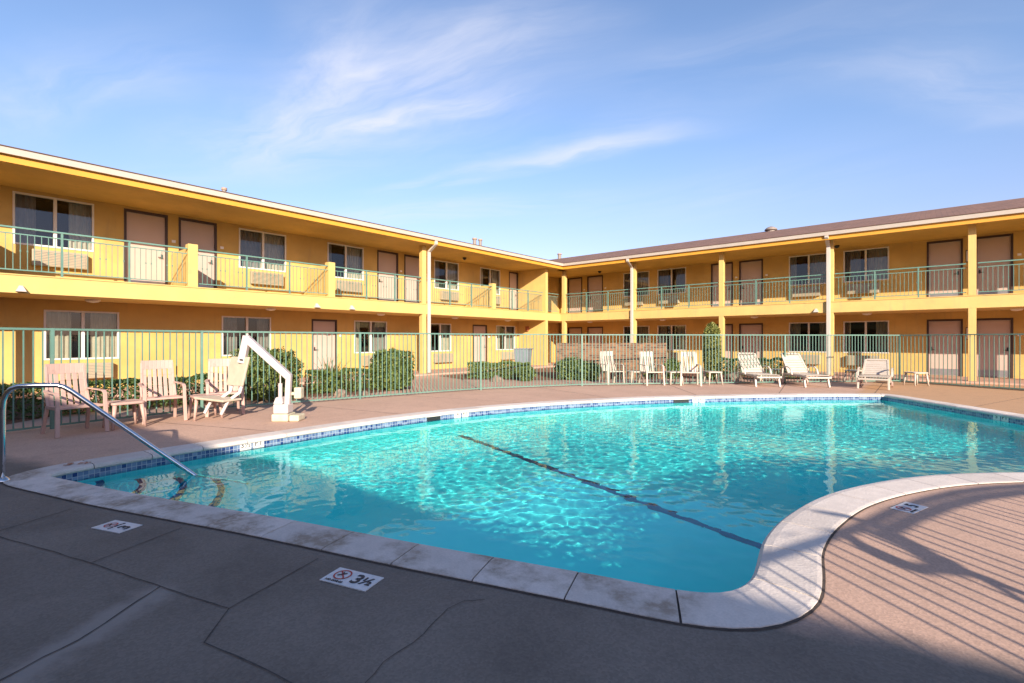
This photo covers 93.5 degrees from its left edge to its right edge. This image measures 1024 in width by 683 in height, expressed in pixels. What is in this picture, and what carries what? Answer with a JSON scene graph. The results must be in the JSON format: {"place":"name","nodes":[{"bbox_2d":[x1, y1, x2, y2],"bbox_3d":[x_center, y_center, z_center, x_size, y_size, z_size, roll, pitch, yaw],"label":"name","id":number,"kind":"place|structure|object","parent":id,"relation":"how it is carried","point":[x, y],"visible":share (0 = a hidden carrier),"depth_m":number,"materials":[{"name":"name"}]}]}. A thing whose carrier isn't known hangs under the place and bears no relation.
{"place":"outdoors","nodes":[
{"label":"outdoors","id":0,"kind":"place"},
{"bbox_2d":[0,367,1023,682],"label":"pool deck","id":1,"kind":"structure","parent":0,"point":[932,591],"depth_m":2.59,"materials":[{"name":"concrete"}]},
{"bbox_2d":[40,363,108,437],"bbox_3d":[-6.745,0.891,7.417,0.688,1.062,0.646,0,0,29],"label":"resin armchair","id":2,"kind":"object","parent":1,"relation":"on","point":[62,369],"visible":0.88,"depth_m":7.50,"materials":[{"name":"white plastic"}]},
{"bbox_2d":[0,383,197,482],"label":"pool handrail","id":3,"kind":"object","parent":1,"relation":"on","point":[80,397],"visible":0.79,"depth_m":5.02,"materials":[{"name":"metal"}]},
{"bbox_2d":[92,520,141,533],"bbox_3d":[-3.007,1.414,3.670,0.307,0.010,0.166,0,0,19],"label":"no diving sign","id":4,"kind":"object","parent":1,"relation":"on","point":[116,526],"visible":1,"depth_m":3.66,"materials":[{"name":"white"}]},
{"bbox_2d":[0,372,236,419],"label":"hedge","id":5,"kind":"object","parent":1,"relation":"on","point":[27,391],"visible":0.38,"depth_m":9.60,"materials":[{"name":"green plant"}]},
{"bbox_2d":[102,399,146,429],"bbox_3d":[-6.353,1.206,7.904,0.470,0.428,0.470,0,0,35],"label":"side table","id":6,"kind":"object","parent":1,"relation":"on","point":[115,403],"visible":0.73,"depth_m":7.89,"materials":[{"name":"plastic"}]},
{"bbox_2d":[137,360,187,424],"bbox_3d":[-6.225,0.891,8.550,0.688,1.062,0.646,0,0,43],"label":"resin armchair","id":7,"kind":"object","parent":1,"relation":"on","point":[154,365],"visible":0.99,"depth_m":8.68,"materials":[{"name":"white plastic"}]},
{"bbox_2d":[188,394,222,420],"bbox_3d":[-5.609,1.206,8.821,0.470,0.428,0.470,0,0,45],"label":"side table","id":8,"kind":"object","parent":1,"relation":"on","point":[192,396],"visible":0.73,"depth_m":8.80,"materials":[{"name":"plastic"}]},
{"bbox_2d":[6,381,408,423],"bbox_3d":[-8.758,1.414,9.994,3.668,0.001,15.600,0,0,41],"label":"planting bed","id":9,"kind":"object","parent":1,"relation":"on","point":[9,421],"visible":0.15,"depth_m":12.16,"materials":[{"name":"brown soil"}]},
{"bbox_2d":[6,398,49,418],"bbox_3d":[-9.097,1.262,8.980,0.816,0.393,0.630,0,0,9],"label":"shrub","id":10,"kind":"object","parent":9,"relation":"on","point":[19,416],"visible":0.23,"depth_m":8.78,"materials":[{"name":"green plant"}]},
{"bbox_2d":[305,354,365,394],"bbox_3d":[-5.034,0.934,13.452,2.231,1.134,1.933,0,0,41],"label":"feathery plant","id":11,"kind":"object","parent":9,"relation":"on","point":[333,369],"visible":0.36,"depth_m":13.16,"materials":[{"name":"green plant"}]},
{"bbox_2d":[334,389,345,395],"bbox_3d":[-4.421,1.340,12.468,0.317,0.198,0.364,0,0,36],"label":"boulder","id":12,"kind":"object","parent":9,"relation":"on","point":[339,392],"visible":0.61,"depth_m":12.35,"materials":[{"name":"beige stone"}]},
{"bbox_2d":[304,367,380,393],"bbox_3d":[-4.663,1.085,13.392,2.012,0.686,0.691,0,0,-37],"label":"hedge","id":13,"kind":"object","parent":9,"relation":"on","point":[368,371],"visible":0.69,"depth_m":13.14,"materials":[{"name":"green plant"}]},
{"bbox_2d":[369,347,414,390],"bbox_3d":[-3.439,0.813,13.837,1.189,1.265,1.208,0,0,41],"label":"round shrub","id":14,"kind":"object","parent":9,"relation":"on","point":[394,371],"visible":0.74,"depth_m":13.51,"materials":[{"name":"green plant"}]},
{"bbox_2d":[204,358,244,416],"bbox_3d":[-5.574,0.891,9.329,0.646,1.062,0.688,0,0,-35],"label":"resin armchair","id":15,"kind":"object","parent":1,"relation":"on","point":[219,363],"visible":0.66,"depth_m":9.48,"materials":[{"name":"white plastic"}]},
{"bbox_2d":[194,335,304,421],"bbox_3d":[-4.649,0.663,8.487,1.834,1.513,0.531,0,0,0],"label":"pool lift","id":16,"kind":"object","parent":1,"relation":"on","point":[282,405],"visible":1,"depth_m":8.48,"materials":[{"name":"white plastic"}]},
{"bbox_2d":[229,346,304,400],"bbox_3d":[-5.832,0.779,11.477,1.523,1.316,1.673,0,0,41],"label":"rounded shrub","id":17,"kind":"object","parent":1,"relation":"on","point":[260,377],"visible":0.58,"depth_m":11.12,"materials":[{"name":"green plant"}]},
{"bbox_2d":[0,364,555,401],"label":"walkway","id":18,"kind":"structure","parent":1,"relation":"on","point":[425,374],"depth_m":19.12,"materials":[{"name":"concrete"}]},
{"bbox_2d":[0,144,584,393],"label":"motel wing","id":19,"kind":"structure","parent":1,"relation":"on","point":[84,245],"depth_m":15.29,"materials":[{"name":"yellow paint"}]},
{"bbox_2d":[13,191,93,251],"bbox_3d":[-12.611,-3.130,13.223,1.215,1.540,1.780,0,0,41],"label":"window frame","id":20,"kind":"structure","parent":19,"relation":"in","point":[33,211],"depth_m":13.36,"materials":[{"name":"white glass"}]},
{"bbox_2d":[44,310,118,359],"bbox_3d":[-12.244,-0.145,13.646,1.215,1.530,1.760,0,0,41],"label":"window frame","id":21,"kind":"structure","parent":19,"relation":"in","point":[52,318],"depth_m":13.60,"materials":[{"name":"white glass"}]},
{"bbox_2d":[124,208,167,284],"bbox_3d":[-10.902,-2.665,14.361,0.162,2.310,1.060,0,0,41],"label":"door","id":22,"kind":"structure","parent":19,"relation":"in","point":[139,226],"depth_m":14.36,"materials":[{"name":"white wood"}]},
{"bbox_2d":[179,217,216,287],"bbox_3d":[-10.024,-2.665,15.373,0.162,2.310,1.060,0,0,41],"label":"door","id":23,"kind":"structure","parent":19,"relation":"in","point":[203,234],"depth_m":15.49,"materials":[{"name":"white wood"}]},
{"bbox_2d":[222,316,270,355],"bbox_3d":[-9.479,-0.145,16.827,1.215,1.530,1.770,0,0,41],"label":"window frame","id":24,"kind":"structure","parent":19,"relation":"in","point":[229,323],"depth_m":16.96,"materials":[{"name":"white glass"}]},
{"bbox_2d":[239,228,285,271],"bbox_3d":[-8.786,-3.120,16.921,0.291,1.420,1.680,0,0,41],"label":"window frame","id":25,"kind":"structure","parent":19,"relation":"in","point":[251,242],"depth_m":16.96,"materials":[{"name":"white glass"}]},
{"bbox_2d":[312,319,336,369],"bbox_3d":[-7.246,0.270,18.569,0.162,2.160,1.030,0,0,41],"label":"door","id":26,"kind":"structure","parent":19,"relation":"in","point":[318,325],"depth_m":18.55,"materials":[{"name":"brown wood"}]},
{"bbox_2d":[327,242,363,280],"bbox_3d":[-7.066,-3.130,19.605,1.215,1.540,1.770,0,0,41],"label":"window frame","id":27,"kind":"structure","parent":19,"relation":"in","point":[346,256],"depth_m":19.78,"materials":[{"name":"white glass"}]},
{"bbox_2d":[354,320,386,352],"bbox_3d":[-6.321,-0.145,20.462,1.215,1.530,1.760,0,0,41],"label":"window frame","id":28,"kind":"structure","parent":19,"relation":"in","point":[359,326],"depth_m":20.63,"materials":[{"name":"white glass"}]},
{"bbox_2d":[377,250,397,301],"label":"door","id":29,"kind":"structure","parent":19,"relation":"in","point":[387,262],"depth_m":20.73,"materials":[{"name":"brown wood"}]},
{"bbox_2d":[404,254,418,302],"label":"door","id":30,"kind":"structure","parent":19,"relation":"in","point":[411,263],"depth_m":21.70,"materials":[{"name":"brown wood"}]},
{"bbox_2d":[431,323,450,351],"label":"window frame","id":31,"kind":"structure","parent":19,"relation":"in","point":[435,327],"depth_m":23.53,"materials":[{"name":"white glass"}]},
{"bbox_2d":[434,260,458,290],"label":"window frame","id":32,"kind":"structure","parent":19,"relation":"in","point":[443,270],"depth_m":23.78,"materials":[{"name":"white glass"}]},
{"bbox_2d":[473,325,486,365],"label":"door","id":33,"kind":"structure","parent":19,"relation":"in","point":[477,329],"depth_m":24.97,"materials":[{"name":"brown wood"}]},
{"bbox_2d":[480,267,499,294],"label":"window frame","id":34,"kind":"structure","parent":19,"relation":"in","point":[487,275],"depth_m":26.11,"materials":[{"name":"grey glass"}]},
{"bbox_2d":[496,325,514,349],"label":"window frame","id":35,"kind":"structure","parent":19,"relation":"in","point":[499,329],"depth_m":26.93,"materials":[{"name":"white glass"}]},
{"bbox_2d":[509,271,517,309],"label":"door","id":36,"kind":"structure","parent":19,"relation":"in","point":[513,276],"depth_m":27.00,"materials":[{"name":"beige wood"}]},
{"bbox_2d":[320,567,383,591],"bbox_3d":[-0.951,1.414,2.863,0.335,0.010,0.169,0,0,23],"label":"no diving sign","id":37,"kind":"object","parent":1,"relation":"on","point":[352,579],"visible":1,"depth_m":2.85,"materials":[{"name":"white tile"}]},
{"bbox_2d":[358,391,368,395],"bbox_3d":[-3.818,1.359,12.400,0.327,0.152,0.242,0,0,23],"label":"boulder","id":38,"kind":"object","parent":1,"relation":"on","point":[362,393],"visible":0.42,"depth_m":12.32,"materials":[{"name":"beige stone"}]},
{"bbox_2d":[490,375,503,381],"bbox_3d":[-0.513,1.316,16.695,0.504,0.256,0.417,0,0,-33],"label":"boulder","id":39,"kind":"object","parent":1,"relation":"on","point":[493,379],"visible":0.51,"depth_m":16.57,"materials":[{"name":"brown stone"}]},
{"bbox_2d":[0,385,1018,682],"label":"deck joints","id":40,"kind":"object","parent":1,"relation":"on","point":[214,603],"visible":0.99,"depth_m":2.60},
{"bbox_2d":[0,327,1023,431],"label":"pool fence","id":41,"kind":"object","parent":1,"relation":"on","point":[52,361],"visible":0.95,"depth_m":13.31,"materials":[{"name":"green metal"}]},
{"bbox_2d":[2,393,1023,630],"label":"pool coping","id":42,"kind":"object","parent":1,"relation":"on","point":[783,585],"visible":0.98,"depth_m":3.41,"materials":[{"name":"concrete"}]},
{"bbox_2d":[517,364,536,381],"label":"flowering shrub","id":43,"kind":"object","parent":1,"relation":"on","point":[519,373],"visible":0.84,"depth_m":16.76,"materials":[{"name":"green plant"}]},
{"bbox_2d":[574,361,604,380],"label":"flowering shrub","id":44,"kind":"object","parent":1,"relation":"on","point":[588,370],"visible":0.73,"depth_m":16.96,"materials":[{"name":"green plant"}]},
{"bbox_2d":[600,351,624,384],"bbox_3d":[3.252,0.891,15.804,0.646,1.062,0.688,0,0,-18],"label":"resin armchair","id":45,"kind":"object","parent":1,"relation":"on","point":[605,360],"visible":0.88,"depth_m":16.03,"materials":[{"name":"white plastic"}]},
{"bbox_2d":[625,370,643,384],"bbox_3d":[4.003,1.206,15.708,0.470,0.428,0.470,0,0,-10],"label":"side table","id":46,"kind":"object","parent":1,"relation":"on","point":[631,372],"visible":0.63,"depth_m":15.53,"materials":[{"name":"beige plastic"}]},
{"bbox_2d":[443,368,835,379],"bbox_3d":[4.568,1.414,18.294,12.700,0.001,9.499,0,0,41],"label":"planting bed back","id":47,"kind":"object","parent":1,"relation":"on","point":[537,372],"visible":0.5,"depth_m":18.92,"materials":[{"name":"brown soil"}]},
{"bbox_2d":[468,361,529,378],"bbox_3d":[-0.471,1.083,18.034,2.374,0.699,0.788,0,0,6],"label":"hedge","id":48,"kind":"object","parent":47,"relation":"on","point":[505,369],"visible":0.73,"depth_m":17.75,"materials":[{"name":"green plant"}]},
{"bbox_2d":[513,348,532,362],"bbox_3d":[0.532,0.895,22.858,0.780,1.050,0.640,0,0,21],"label":"utility bin","id":49,"kind":"object","parent":47,"relation":"on","point":[520,354],"visible":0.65,"depth_m":22.60,"materials":[{"name":"grey plastic"}]},
{"bbox_2d":[554,357,583,379],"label":"flowering shrub","id":50,"kind":"object","parent":47,"relation":"on","point":[563,368],"visible":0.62,"depth_m":17.36,"materials":[{"name":"green plant"}]},
{"bbox_2d":[557,343,665,378],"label":"brick wall","id":51,"kind":"structure","parent":47,"relation":"on","point":[622,352],"depth_m":17.78,"materials":[{"name":"brown brick"}]},
{"bbox_2d":[644,365,655,377],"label":"flowering shrub","id":52,"kind":"object","parent":47,"relation":"on","point":[649,373],"visible":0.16,"depth_m":17.74,"materials":[{"name":"green plant"}]},
{"bbox_2d":[664,357,680,377],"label":"flowering shrub","id":53,"kind":"object","parent":47,"relation":"on","point":[671,364],"visible":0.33,"depth_m":17.82,"materials":[{"name":"green plant"}]},
{"bbox_2d":[720,357,804,377],"bbox_3d":[9.643,1.031,19.108,3.388,0.799,0.693,0,0,36],"label":"hedge","id":54,"kind":"object","parent":47,"relation":"on","point":[762,359],"visible":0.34,"depth_m":19.05,"materials":[{"name":"green plant"}]},
{"bbox_2d":[638,351,664,385],"bbox_3d":[4.445,0.891,15.459,0.646,1.062,0.688,0,0,-12],"label":"resin armchair","id":55,"kind":"object","parent":1,"relation":"on","point":[647,366],"visible":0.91,"depth_m":15.67,"materials":[{"name":"white plastic"}]},
{"bbox_2d":[664,371,683,384],"bbox_3d":[5.202,1.206,15.534,0.470,0.428,0.470,0,0,-10],"label":"side table","id":56,"kind":"object","parent":1,"relation":"on","point":[671,372],"visible":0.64,"depth_m":15.35,"materials":[{"name":"beige plastic"}]},
{"bbox_2d":[679,352,701,385],"bbox_3d":[5.641,0.891,15.291,0.646,1.062,0.689,0,0,14],"label":"resin armchair","id":57,"kind":"object","parent":1,"relation":"on","point":[683,364],"visible":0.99,"depth_m":15.50,"materials":[{"name":"white plastic"}]},
{"bbox_2d":[703,322,720,379],"bbox_3d":[7.163,0.371,17.261,0.648,2.149,0.658,0,0,41],"label":"columnar shrub","id":58,"kind":"object","parent":1,"relation":"on","point":[712,328],"visible":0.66,"depth_m":17.11,"materials":[{"name":"green plant"}]},
{"bbox_2d":[703,371,722,384],"bbox_3d":[6.479,1.206,15.534,0.470,0.428,0.470,0,0,0],"label":"side table","id":59,"kind":"object","parent":1,"relation":"on","point":[716,372],"visible":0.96,"depth_m":15.34,"materials":[{"name":"beige plastic"}]},
{"bbox_2d":[725,372,742,379],"bbox_3d":[8.164,1.298,17.625,0.673,0.319,0.692,0,0,-29],"label":"boulder","id":60,"kind":"object","parent":1,"relation":"on","point":[726,376],"visible":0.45,"depth_m":17.44,"materials":[{"name":"brown stone"}]},
{"bbox_2d":[735,352,781,386],"bbox_3d":[7.821,0.913,15.377,0.855,1.021,1.634,0,0,2],"label":"sun lounger","id":61,"kind":"object","parent":1,"relation":"on","point":[759,369],"visible":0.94,"depth_m":15.78,"materials":[{"name":"beige plastic"}]},
{"bbox_2d":[764,368,782,380],"bbox_3d":[9.145,1.206,16.847,0.470,0.428,0.470,0,0,-5],"label":"side table","id":62,"kind":"object","parent":1,"relation":"on","point":[771,370],"visible":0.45,"depth_m":16.96,"materials":[{"name":"beige plastic"}]},
{"bbox_2d":[548,362,1023,385],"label":"walkway","id":63,"kind":"structure","parent":1,"relation":"on","point":[841,375],"depth_m":17.11,"materials":[{"name":"concrete"}]},
{"bbox_2d":[552,198,1023,380],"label":"motel wing","id":64,"kind":"structure","parent":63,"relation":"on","point":[956,270],"depth_m":20.11,"materials":[{"name":"yellow paint"}]},
{"bbox_2d":[568,327,581,342],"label":"door","id":65,"kind":"structure","parent":64,"relation":"in","point":[571,330],"depth_m":29.46,"materials":[{"name":"brown wood"}]},
{"bbox_2d":[568,277,581,312],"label":"door","id":66,"kind":"structure","parent":64,"relation":"in","point":[574,284],"depth_m":29.46,"materials":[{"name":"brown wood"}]},
{"bbox_2d":[587,327,602,342],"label":"door","id":67,"kind":"structure","parent":64,"relation":"in","point":[590,330],"depth_m":28.54,"materials":[{"name":"brown wood"}]},
{"bbox_2d":[587,275,602,311],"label":"door","id":68,"kind":"structure","parent":64,"relation":"in","point":[594,283],"depth_m":28.49,"materials":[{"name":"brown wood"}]},
{"bbox_2d":[623,326,648,342],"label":"window","id":69,"kind":"structure","parent":64,"relation":"in","point":[626,329],"depth_m":26.88,"materials":[{"name":"grey glass"}]},
{"bbox_2d":[623,271,648,296],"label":"window","id":70,"kind":"structure","parent":64,"relation":"in","point":[642,276],"depth_m":26.81,"materials":[{"name":"grey glass"}]},
{"bbox_2d":[657,325,685,350],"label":"window","id":71,"kind":"structure","parent":64,"relation":"in","point":[661,329],"depth_m":25.85,"materials":[{"name":"grey glass"}]},
{"bbox_2d":[657,267,685,294],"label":"window","id":72,"kind":"structure","parent":64,"relation":"in","point":[672,276],"depth_m":25.78,"materials":[{"name":"grey glass"}]},
{"bbox_2d":[711,262,732,306],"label":"door","id":73,"kind":"structure","parent":64,"relation":"in","point":[728,265],"depth_m":23.89,"materials":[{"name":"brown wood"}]},
{"bbox_2d":[717,324,732,367],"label":"door","id":74,"kind":"structure","parent":64,"relation":"in","point":[728,327],"depth_m":23.58,"materials":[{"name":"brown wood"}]},
{"bbox_2d":[739,323,762,365],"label":"door","id":75,"kind":"structure","parent":64,"relation":"in","point":[748,328],"depth_m":22.86,"materials":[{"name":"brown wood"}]},
{"bbox_2d":[739,259,762,304],"bbox_3d":[11.367,-2.665,22.909,1.050,2.310,0.162,0,0,41],"label":"door","id":76,"kind":"structure","parent":64,"relation":"in","point":[748,269],"depth_m":22.93,"materials":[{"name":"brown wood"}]},
{"bbox_2d":[764,226,776,231],"bbox_3d":[13.511,-5.745,25.155,0.591,0.410,0.600,0,0,41],"label":"roof vent","id":77,"kind":"object","parent":64,"relation":"on","point":[770,228],"visible":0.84,"depth_m":24.97,"materials":[{"name":"metal"}]},
{"bbox_2d":[789,322,825,351],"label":"window","id":78,"kind":"structure","parent":64,"relation":"in","point":[795,328],"depth_m":21.90,"materials":[{"name":"glass"}]},
{"bbox_2d":[789,253,825,285],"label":"window","id":79,"kind":"structure","parent":64,"relation":"in","point":[811,264],"depth_m":21.45,"materials":[{"name":"glass"}]},
{"bbox_2d":[843,320,888,352],"bbox_3d":[15.053,-0.145,20.427,1.730,1.530,1.215,0,0,41],"label":"window frame","id":80,"kind":"structure","parent":64,"relation":"in","point":[869,344],"depth_m":20.63,"materials":[{"name":"glass"}]},
{"bbox_2d":[843,246,888,282],"bbox_3d":[15.053,-3.130,20.427,1.730,1.540,1.215,0,0,41],"label":"window frame","id":81,"kind":"structure","parent":64,"relation":"in","point":[869,259],"depth_m":20.12,"materials":[{"name":"white metal"}]},
{"bbox_2d":[927,319,962,376],"bbox_3d":[16.531,0.270,18.423,1.030,2.160,0.162,0,0,41],"label":"door","id":82,"kind":"structure","parent":64,"relation":"in","point":[934,326],"depth_m":18.40,"materials":[{"name":"beige wood"}]},
{"bbox_2d":[927,238,962,296],"bbox_3d":[16.531,-2.665,18.423,1.030,2.310,0.162,0,0,41],"label":"door","id":83,"kind":"structure","parent":64,"relation":"in","point":[944,252],"depth_m":18.40,"materials":[{"name":"beige wood"}]},
{"bbox_2d":[976,318,1012,377],"bbox_3d":[17.531,0.270,17.554,1.000,2.160,0.162,0,0,41],"label":"door","id":84,"kind":"structure","parent":64,"relation":"in","point":[983,325],"depth_m":17.51,"materials":[{"name":"beige wood"}]},
{"bbox_2d":[976,233,1012,294],"bbox_3d":[17.531,-2.665,17.554,1.000,2.310,0.162,0,0,41],"label":"door","id":85,"kind":"structure","parent":64,"relation":"in","point":[994,247],"depth_m":17.53,"materials":[{"name":"beige wood"}]},
{"bbox_2d":[779,353,831,387],"bbox_3d":[9.205,0.913,15.210,0.855,1.021,1.634,0,0,1],"label":"sun lounger","id":86,"kind":"object","parent":1,"relation":"on","point":[795,365],"visible":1,"depth_m":15.60,"materials":[{"name":"beige plastic"}]},
{"bbox_2d":[844,369,865,382],"bbox_3d":[11.563,1.206,16.257,0.470,0.428,0.470,0,0,-20],"label":"side table","id":87,"kind":"object","parent":1,"relation":"on","point":[852,370],"visible":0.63,"depth_m":16.35,"materials":[{"name":"beige plastic"}]},
{"bbox_2d":[857,359,892,389],"bbox_3d":[10.939,1.002,14.531,0.855,0.844,1.794,0,0,40],"label":"sun lounger","id":88,"kind":"object","parent":1,"relation":"on","point":[875,367],"visible":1,"depth_m":14.80,"materials":[{"name":"beige plastic"}]},
{"bbox_2d":[890,502,927,513],"bbox_3d":[3.365,1.414,4.083,0.304,0.010,0.159,0,0,-31],"label":"no diving sign","id":89,"kind":"object","parent":1,"relation":"on","point":[910,508],"visible":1,"depth_m":4.07,"materials":[{"name":"white tile"}]},
{"bbox_2d":[903,371,928,385],"bbox_3d":[12.736,1.206,15.195,0.470,0.428,0.470,0,0,0],"label":"side table","id":90,"kind":"object","parent":1,"relation":"on","point":[915,376],"visible":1,"depth_m":15.00,"materials":[{"name":"beige plastic"}]},
{"bbox_2d":[0,0,1023,259],"label":"sky","id":91,"kind":"structure","parent":0,"point":[544,129],"materials":[{"name":"blue"}]},
{"bbox_2d":[72,400,1023,592],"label":"pool water","id":92,"kind":"structure","parent":0,"point":[706,497],"depth_m":5.54,"materials":[{"name":"teal liquid"}]},
{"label":"pool wall shell","id":93,"kind":"structure","parent":0,"visible":0},
{"bbox_2d":[56,397,1023,480],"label":"waterline tile","id":94,"kind":"object","parent":93,"relation":"attached to","point":[112,469],"visible":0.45,"depth_m":8.99,"materials":[{"name":"blue tile"}]},
{"bbox_2d":[240,441,263,450],"bbox_3d":[-3.721,1.490,6.907,0.008,0.130,0.330,0,0,39],"label":"depth marker","id":95,"kind":"object","parent":94,"relation":"attached to","point":[248,445],"visible":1,"depth_m":6.89,"materials":[{"name":"white tile"}]},
{"bbox_2d":[427,415,440,420],"bbox_3d":[-1.514,1.502,9.325,0.340,0.087,0.018,0,0,-41],"label":"skimmer","id":96,"kind":"object","parent":94,"relation":"attached to","point":[431,418],"visible":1,"depth_m":9.32,"materials":[{"name":"black plastic"}]},
{"bbox_2d":[454,413,467,417],"bbox_3d":[-1.020,1.490,9.732,0.330,0.130,0.008,0,0,-37],"label":"depth marker","id":97,"kind":"object","parent":94,"relation":"attached to","point":[458,415],"visible":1,"depth_m":9.72,"materials":[{"name":"white tile"}]},
{"bbox_2d":[673,399,688,402],"bbox_3d":[4.220,1.502,12.013,0.460,0.087,0.018,0,0,-12],"label":"skimmer","id":98,"kind":"object","parent":94,"relation":"attached to","point":[679,400],"visible":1,"depth_m":12.00,"materials":[{"name":"black plastic"}]},
{"bbox_2d":[693,399,704,401],"bbox_3d":[4.690,1.490,12.108,0.330,0.130,0.008,0,0,-10],"label":"depth marker","id":99,"kind":"object","parent":94,"relation":"attached to","point":[700,400],"visible":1,"depth_m":12.11,"materials":[{"name":"white tile"}]},
{"bbox_2d":[993,415,1008,421],"bbox_3d":[9.443,1.490,9.316,0.008,0.130,0.330,0,0,6],"label":"depth marker","id":100,"kind":"object","parent":94,"relation":"attached to","point":[1005,419],"visible":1,"depth_m":9.30,"materials":[{"name":"white tile"}]}
]}

